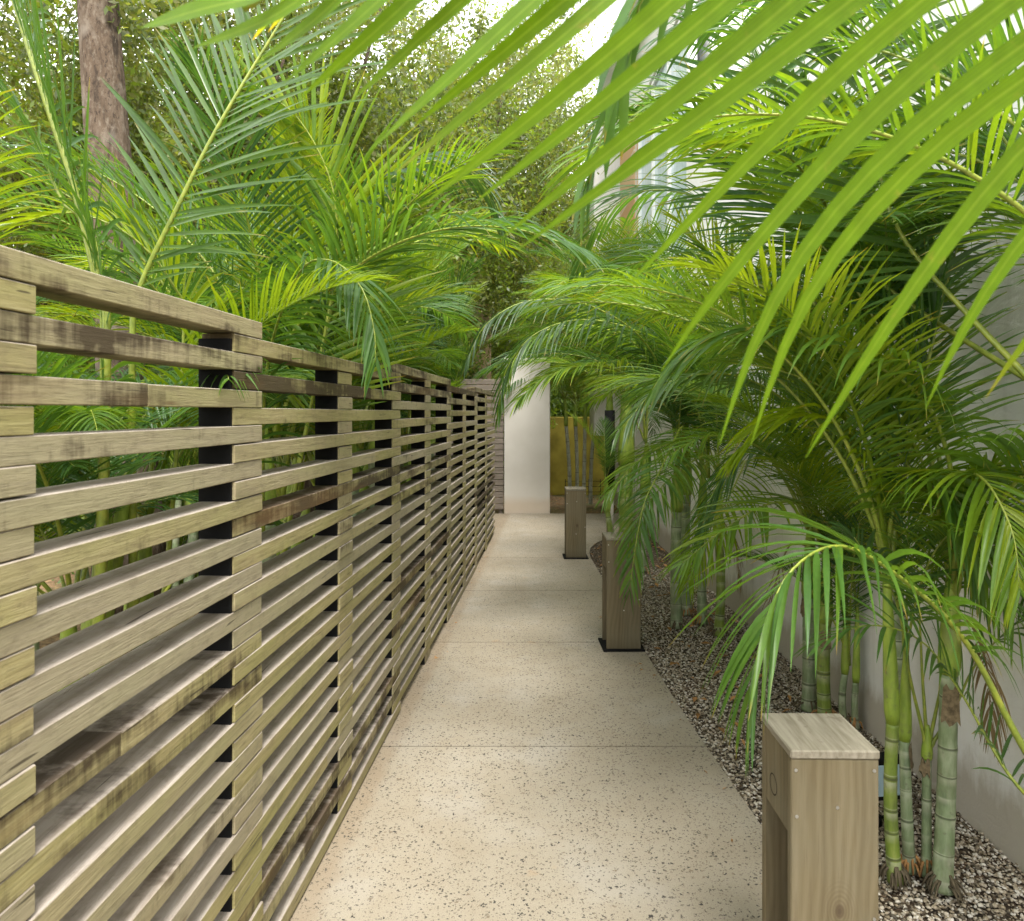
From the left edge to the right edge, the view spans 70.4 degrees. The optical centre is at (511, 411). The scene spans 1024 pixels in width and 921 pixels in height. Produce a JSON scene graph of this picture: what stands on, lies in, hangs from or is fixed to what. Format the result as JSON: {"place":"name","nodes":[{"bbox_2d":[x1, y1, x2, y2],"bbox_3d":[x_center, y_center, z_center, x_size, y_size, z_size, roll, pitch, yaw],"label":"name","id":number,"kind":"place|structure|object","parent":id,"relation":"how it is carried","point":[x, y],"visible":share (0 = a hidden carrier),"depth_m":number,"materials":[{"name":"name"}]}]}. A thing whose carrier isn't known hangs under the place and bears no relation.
{"place":"outdoors","nodes":[
{"label":"outdoors","id":0,"kind":"place"},
{"bbox_2d":[0,0,622,245],"label":"sky","id":1,"kind":"structure","parent":0,"point":[611,14],"materials":[{"name":"white"}]},
{"bbox_2d":[38,461,618,700],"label":"ground","id":2,"kind":"structure","parent":0,"point":[558,508],"depth_m":11.89,"materials":[{"name":"green plant"}]},
{"bbox_2d":[37,313,94,536],"bbox_3d":[-6.389,-0.083,10.520,4.327,4.565,4.872,0,0,35],"label":"shrub","id":3,"kind":"object","parent":2,"relation":"on","point":[92,359],"depth_m":9.62,"materials":[{"name":"green plant"}]},
{"bbox_2d":[0,0,163,673],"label":"areca palm","id":4,"kind":"object","parent":2,"relation":"on","point":[86,229],"visible":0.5,"depth_m":1.91,"materials":[{"name":"plant"}]},
{"bbox_2d":[0,6,195,245],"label":"broadleaf tree","id":5,"kind":"object","parent":2,"relation":"on","point":[64,33],"depth_m":13.31,"materials":[{"name":"green plant"}]},
{"bbox_2d":[0,0,203,354],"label":"broadleaf tree","id":6,"kind":"object","parent":2,"relation":"on","point":[15,26],"visible":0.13,"depth_m":7.60,"materials":[{"name":"green plant"}]},
{"bbox_2d":[1,25,226,374],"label":"broadleaf tree","id":7,"kind":"object","parent":2,"relation":"on","point":[57,67],"visible":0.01,"depth_m":10.39,"materials":[{"name":"green plant"}]},
{"bbox_2d":[77,0,171,614],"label":"broadleaf tree","id":8,"kind":"object","parent":2,"relation":"on","point":[100,46],"visible":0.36,"depth_m":5.92,"materials":[{"name":"brown plant"}]},
{"bbox_2d":[0,351,285,691],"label":"areca palm","id":9,"kind":"object","parent":2,"relation":"on","point":[62,472],"visible":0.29,"depth_m":2.00,"materials":[{"name":"green plant"}]},
{"bbox_2d":[1,52,323,504],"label":"broadleaf tree","id":10,"kind":"object","parent":2,"relation":"on","point":[40,228],"visible":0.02,"depth_m":8.23,"materials":[{"name":"green plant"}]},
{"bbox_2d":[48,368,301,585],"bbox_3d":[-3.438,0.478,7.154,2.589,3.124,2.423,0,0,-33],"label":"shrub","id":11,"kind":"object","parent":2,"relation":"on","point":[181,539],"visible":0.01,"depth_m":6.86,"materials":[{"name":"green plant"}]},
{"bbox_2d":[0,230,373,705],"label":"areca palm","id":12,"kind":"object","parent":2,"relation":"on","point":[36,645],"visible":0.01,"depth_m":3.76,"materials":[{"name":"plant"}]},
{"bbox_2d":[0,0,406,545],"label":"broadleaf tree","id":13,"kind":"object","parent":2,"relation":"on","point":[135,41],"visible":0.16,"depth_m":6.84,"materials":[{"name":"green plant"}]},
{"bbox_2d":[0,0,408,662],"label":"areca palm","id":14,"kind":"object","parent":2,"relation":"on","point":[188,376],"visible":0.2,"depth_m":2.29,"materials":[{"name":"plant"}]},
{"bbox_2d":[11,142,435,587],"bbox_3d":[-2.624,-0.191,6.291,3.854,3.627,3.214,0,0,0],"label":"areca palm","id":15,"kind":"object","parent":2,"relation":"on","point":[192,537],"visible":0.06,"depth_m":5.65,"materials":[{"name":"plant"}]},
{"bbox_2d":[17,0,439,290],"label":"broadleaf tree","id":16,"kind":"object","parent":2,"relation":"on","point":[159,103],"visible":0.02,"depth_m":11.59,"materials":[{"name":"green plant"}]},
{"bbox_2d":[48,144,484,549],"bbox_3d":[-1.540,-0.006,4.489,2.771,3.278,3.328,0,0,0],"label":"areca palm","id":17,"kind":"object","parent":2,"relation":"on","point":[299,429],"visible":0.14,"depth_m":4.20,"materials":[{"name":"plant"}]},
{"bbox_2d":[119,125,489,516],"bbox_3d":[-1.611,-0.157,5.984,3.017,3.562,3.621,0,0,0],"label":"areca palm","id":18,"kind":"object","parent":2,"relation":"on","point":[432,264],"visible":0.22,"depth_m":5.62,"materials":[{"name":"plant"}]},
{"bbox_2d":[0,23,613,562],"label":"areca palm","id":19,"kind":"object","parent":2,"relation":"on","point":[294,253],"visible":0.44,"depth_m":3.08,"materials":[{"name":"plant"}]},
{"bbox_2d":[76,0,565,540],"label":"broadleaf tree","id":20,"kind":"object","parent":2,"relation":"on","point":[374,126],"visible":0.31,"depth_m":7.92,"materials":[{"name":"green plant"}]},
{"bbox_2d":[233,80,483,508],"bbox_3d":[-2.916,-1.642,11.319,5.458,6.626,4.954,0,0,33],"label":"broadleaf tree","id":21,"kind":"object","parent":2,"relation":"on","point":[467,283],"visible":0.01,"depth_m":10.70,"materials":[{"name":"green plant"}]},
{"bbox_2d":[273,406,452,509],"bbox_3d":[-2.595,0.296,9.957,3.754,3.566,3.598,0,0,0],"label":"shrub","id":22,"kind":"object","parent":2,"relation":"on","point":[366,448],"depth_m":9.94,"materials":[{"name":"green plant"}]},
{"bbox_2d":[276,221,490,497],"bbox_3d":[-1.441,-0.128,7.137,2.415,3.508,3.714,0,0,-22],"label":"areca palm","id":23,"kind":"object","parent":2,"relation":"on","point":[445,354],"visible":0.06,"depth_m":6.68,"materials":[{"name":"plant"}]},
{"bbox_2d":[312,279,488,483],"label":"areca palm","id":24,"kind":"object","parent":2,"relation":"on","point":[456,371],"visible":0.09,"depth_m":8.85,"materials":[{"name":"green plant"}]},
{"bbox_2d":[365,345,503,477],"bbox_3d":[-1.568,0.127,13.071,3.150,4.061,3.366,0,0,42],"label":"shrub","id":25,"kind":"object","parent":2,"relation":"on","point":[477,369],"depth_m":12.70,"materials":[{"name":"green plant"}]},
{"bbox_2d":[339,21,536,311],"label":"broadleaf tree","id":26,"kind":"object","parent":2,"relation":"on","point":[441,92],"depth_m":14.56,"materials":[{"name":"green plant"}]},
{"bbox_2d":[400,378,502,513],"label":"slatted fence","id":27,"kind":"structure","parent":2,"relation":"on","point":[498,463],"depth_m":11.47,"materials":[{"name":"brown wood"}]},
{"bbox_2d":[317,15,589,351],"bbox_3d":[-1.377,-2.523,12.680,5.667,8.366,5.215,0,0,19],"label":"broadleaf tree","id":28,"kind":"object","parent":2,"relation":"on","point":[508,187],"visible":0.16,"depth_m":12.28,"materials":[{"name":"green plant"}]},
{"bbox_2d":[349,0,603,377],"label":"broadleaf tree","id":29,"kind":"object","parent":2,"relation":"on","point":[515,114],"visible":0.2,"depth_m":12.81,"materials":[{"name":"green plant"}]},
{"bbox_2d":[471,285,490,420],"bbox_3d":[-0.564,-0.335,13.200,0.360,3.930,0.310,0,0,0],"label":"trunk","id":30,"kind":"object","parent":2,"relation":"on","point":[486,350],"visible":0.05,"depth_m":13.10,"materials":[{"name":"plant"}]},
{"bbox_2d":[435,179,570,442],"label":"broadleaf tree","id":31,"kind":"object","parent":2,"relation":"on","point":[502,303],"visible":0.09,"depth_m":12.91,"materials":[{"name":"green plant"}]},
{"bbox_2d":[445,134,587,485],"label":"broadleaf tree","id":32,"kind":"object","parent":2,"relation":"on","point":[566,207],"visible":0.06,"depth_m":15.56,"materials":[{"name":"green plant"}]},
{"bbox_2d":[504,358,549,513],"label":"gate pillar","id":33,"kind":"structure","parent":2,"relation":"on","point":[526,460],"depth_m":11.43,"materials":[{"name":"white paint"}]},
{"bbox_2d":[450,0,616,332],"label":"broadleaf tree","id":34,"kind":"object","parent":2,"relation":"on","point":[586,98],"visible":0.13,"depth_m":16.14,"materials":[{"name":"green plant"}]},
{"bbox_2d":[491,303,585,485],"bbox_3d":[-0.472,-0.191,16.565,5.177,4.850,4.597,0,0,-25],"label":"shrub","id":35,"kind":"object","parent":2,"relation":"on","point":[502,366],"visible":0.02,"depth_m":15.66,"materials":[{"name":"green plant"}]},
{"bbox_2d":[491,329,588,465],"bbox_3d":[0.185,-0.108,16.812,3.635,4.686,3.883,0,0,27],"label":"shrub","id":36,"kind":"object","parent":2,"relation":"on","point":[557,405],"visible":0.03,"depth_m":15.40,"materials":[{"name":"green plant"}]},
{"bbox_2d":[490,178,589,415],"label":"broadleaf tree","id":37,"kind":"object","parent":2,"relation":"on","point":[565,230],"visible":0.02,"depth_m":15.82,"materials":[{"name":"green plant"}]},
{"bbox_2d":[473,308,616,503],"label":"areca palm","id":38,"kind":"object","parent":2,"relation":"on","point":[563,392],"visible":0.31,"depth_m":12.37,"materials":[{"name":"green plant"}]},
{"bbox_2d":[501,202,589,362],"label":"broadleaf tree","id":39,"kind":"object","parent":2,"relation":"on","point":[565,259],"depth_m":17.44,"materials":[{"name":"green plant"}]},
{"bbox_2d":[503,377,589,466],"bbox_3d":[1.309,0.405,15.870,3.502,3.281,3.110,0,0,-40],"label":"shrub","id":40,"kind":"object","parent":2,"relation":"on","point":[572,409],"visible":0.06,"depth_m":15.39,"materials":[{"name":"green plant"}]},
{"bbox_2d":[540,341,589,416],"bbox_3d":[2.646,-0.408,17.128,5.803,5.421,5.444,0,0,0],"label":"shrub","id":41,"kind":"object","parent":2,"relation":"on","point":[567,397],"depth_m":15.87,"materials":[{"name":"green plant"}]},
{"bbox_2d":[550,417,604,494],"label":"boundary wall","id":42,"kind":"structure","parent":2,"relation":"on","point":[558,466],"depth_m":14.35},
{"bbox_2d":[565,479,603,498],"bbox_3d":[1.880,1.445,13.597,1.774,0.370,0.023,0,0,0],"label":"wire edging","id":43,"kind":"object","parent":2,"relation":"on","point":[588,487],"visible":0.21,"depth_m":13.59,"materials":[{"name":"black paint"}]},
{"bbox_2d":[590,0,764,552],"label":"house","id":44,"kind":"structure","parent":2,"relation":"on","point":[664,536],"depth_m":9.42,"materials":[{"name":"white paint"}]},
{"bbox_2d":[638,0,696,357],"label":"window","id":45,"kind":"structure","parent":44,"relation":"in","point":[677,166],"depth_m":8.85,"materials":[{"name":"glass"}]},
{"bbox_2d":[687,0,1023,872],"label":"garden wall","id":46,"kind":"structure","parent":2,"relation":"on","point":[989,804],"depth_m":2.93,"materials":[{"name":"white paint"}]},
{"bbox_2d":[289,514,761,920],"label":"path","id":47,"kind":"structure","parent":0,"point":[541,755],"depth_m":3.09,"materials":[{"name":"concrete"}]},
{"bbox_2d":[0,245,494,920],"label":"slatted fence","id":48,"kind":"object","parent":47,"relation":"on","point":[214,757],"visible":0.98,"depth_m":1.79,"materials":[{"name":"brown wood"}]},
{"bbox_2d":[357,493,790,883],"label":"leaf litter","id":49,"kind":"object","parent":47,"relation":"on","point":[715,673],"visible":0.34,"depth_m":4.70,"materials":[{"name":"brown plant"}]},
{"bbox_2d":[562,487,588,558],"bbox_3d":[0.698,1.217,8.005,0.270,0.764,0.260,0,0,0],"label":"bollard light","id":50,"kind":"object","parent":47,"relation":"on","point":[575,522],"visible":1,"depth_m":7.90,"materials":[{"name":"wood"}]},
{"bbox_2d":[598,532,644,651],"bbox_3d":[0.747,1.220,4.967,0.280,0.760,0.270,0,0,-1],"label":"bollard light","id":51,"kind":"object","parent":47,"relation":"on","point":[621,629],"visible":0.77,"depth_m":4.86,"materials":[{"name":"wood"}]},
{"bbox_2d":[761,713,879,920],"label":"bollard light","id":52,"kind":"object","parent":47,"relation":"on","point":[820,816],"visible":0.98,"depth_m":1.80,"materials":[{"name":"wood"}]},
{"bbox_2d":[590,535,1023,920],"bbox_3d":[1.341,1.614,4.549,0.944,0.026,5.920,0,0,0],"label":"gravel","id":53,"kind":"structure","parent":0,"point":[947,916],"depth_m":3.57,"materials":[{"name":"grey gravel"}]},
{"bbox_2d":[486,214,661,524],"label":"areca palm","id":54,"kind":"object","parent":53,"relation":"on","point":[615,235],"visible":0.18,"depth_m":9.59,"materials":[{"name":"green plant"}]},
{"bbox_2d":[141,0,1023,457],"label":"areca palm","id":55,"kind":"object","parent":53,"relation":"on","point":[627,36],"visible":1,"depth_m":0.63,"materials":[{"name":"plant"}]},
{"bbox_2d":[493,249,674,572],"bbox_3d":[0.779,-0.045,7.185,3.278,3.297,2.168,0,0,-44],"label":"areca palm","id":56,"kind":"object","parent":53,"relation":"on","point":[557,280],"visible":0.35,"depth_m":7.13,"materials":[{"name":"plant"}]},
{"bbox_2d":[605,410,614,531],"bbox_3d":[1.180,0.800,8.750,0.124,1.640,0.124,0,0,0],"label":"post light","id":57,"kind":"object","parent":53,"relation":"on","point":[609,415],"visible":0.39,"depth_m":8.70,"materials":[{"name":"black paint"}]},
{"bbox_2d":[460,214,792,636],"bbox_3d":[0.788,0.114,5.710,2.249,2.980,3.031,0,0,0],"label":"areca palm","id":58,"kind":"object","parent":53,"relation":"on","point":[660,347],"visible":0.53,"depth_m":5.04,"materials":[{"name":"plant"}]},
{"bbox_2d":[505,123,1023,903],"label":"areca palm","id":59,"kind":"object","parent":53,"relation":"on","point":[965,519],"visible":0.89,"depth_m":2.28,"materials":[{"name":"plant"}]},
{"bbox_2d":[537,0,1023,380],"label":"areca palm","id":60,"kind":"object","parent":53,"relation":"on","point":[844,35],"visible":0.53,"depth_m":2.06,"materials":[{"name":"plant"}]},
{"bbox_2d":[559,0,1023,800],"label":"areca palm","id":61,"kind":"object","parent":53,"relation":"on","point":[777,162],"visible":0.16,"depth_m":2.67,"materials":[{"name":"plant"}]},
{"bbox_2d":[573,199,1023,729],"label":"areca palm","id":62,"kind":"object","parent":53,"relation":"on","point":[826,473],"visible":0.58,"depth_m":3.61,"materials":[{"name":"green plant"}]},
{"bbox_2d":[877,752,900,827],"bbox_3d":[1.428,1.482,2.834,0.248,0.275,0.071,0,0,-8],"label":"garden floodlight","id":63,"kind":"object","parent":53,"relation":"on","point":[881,782],"visible":0.12,"depth_m":2.81,"materials":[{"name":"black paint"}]}
]}

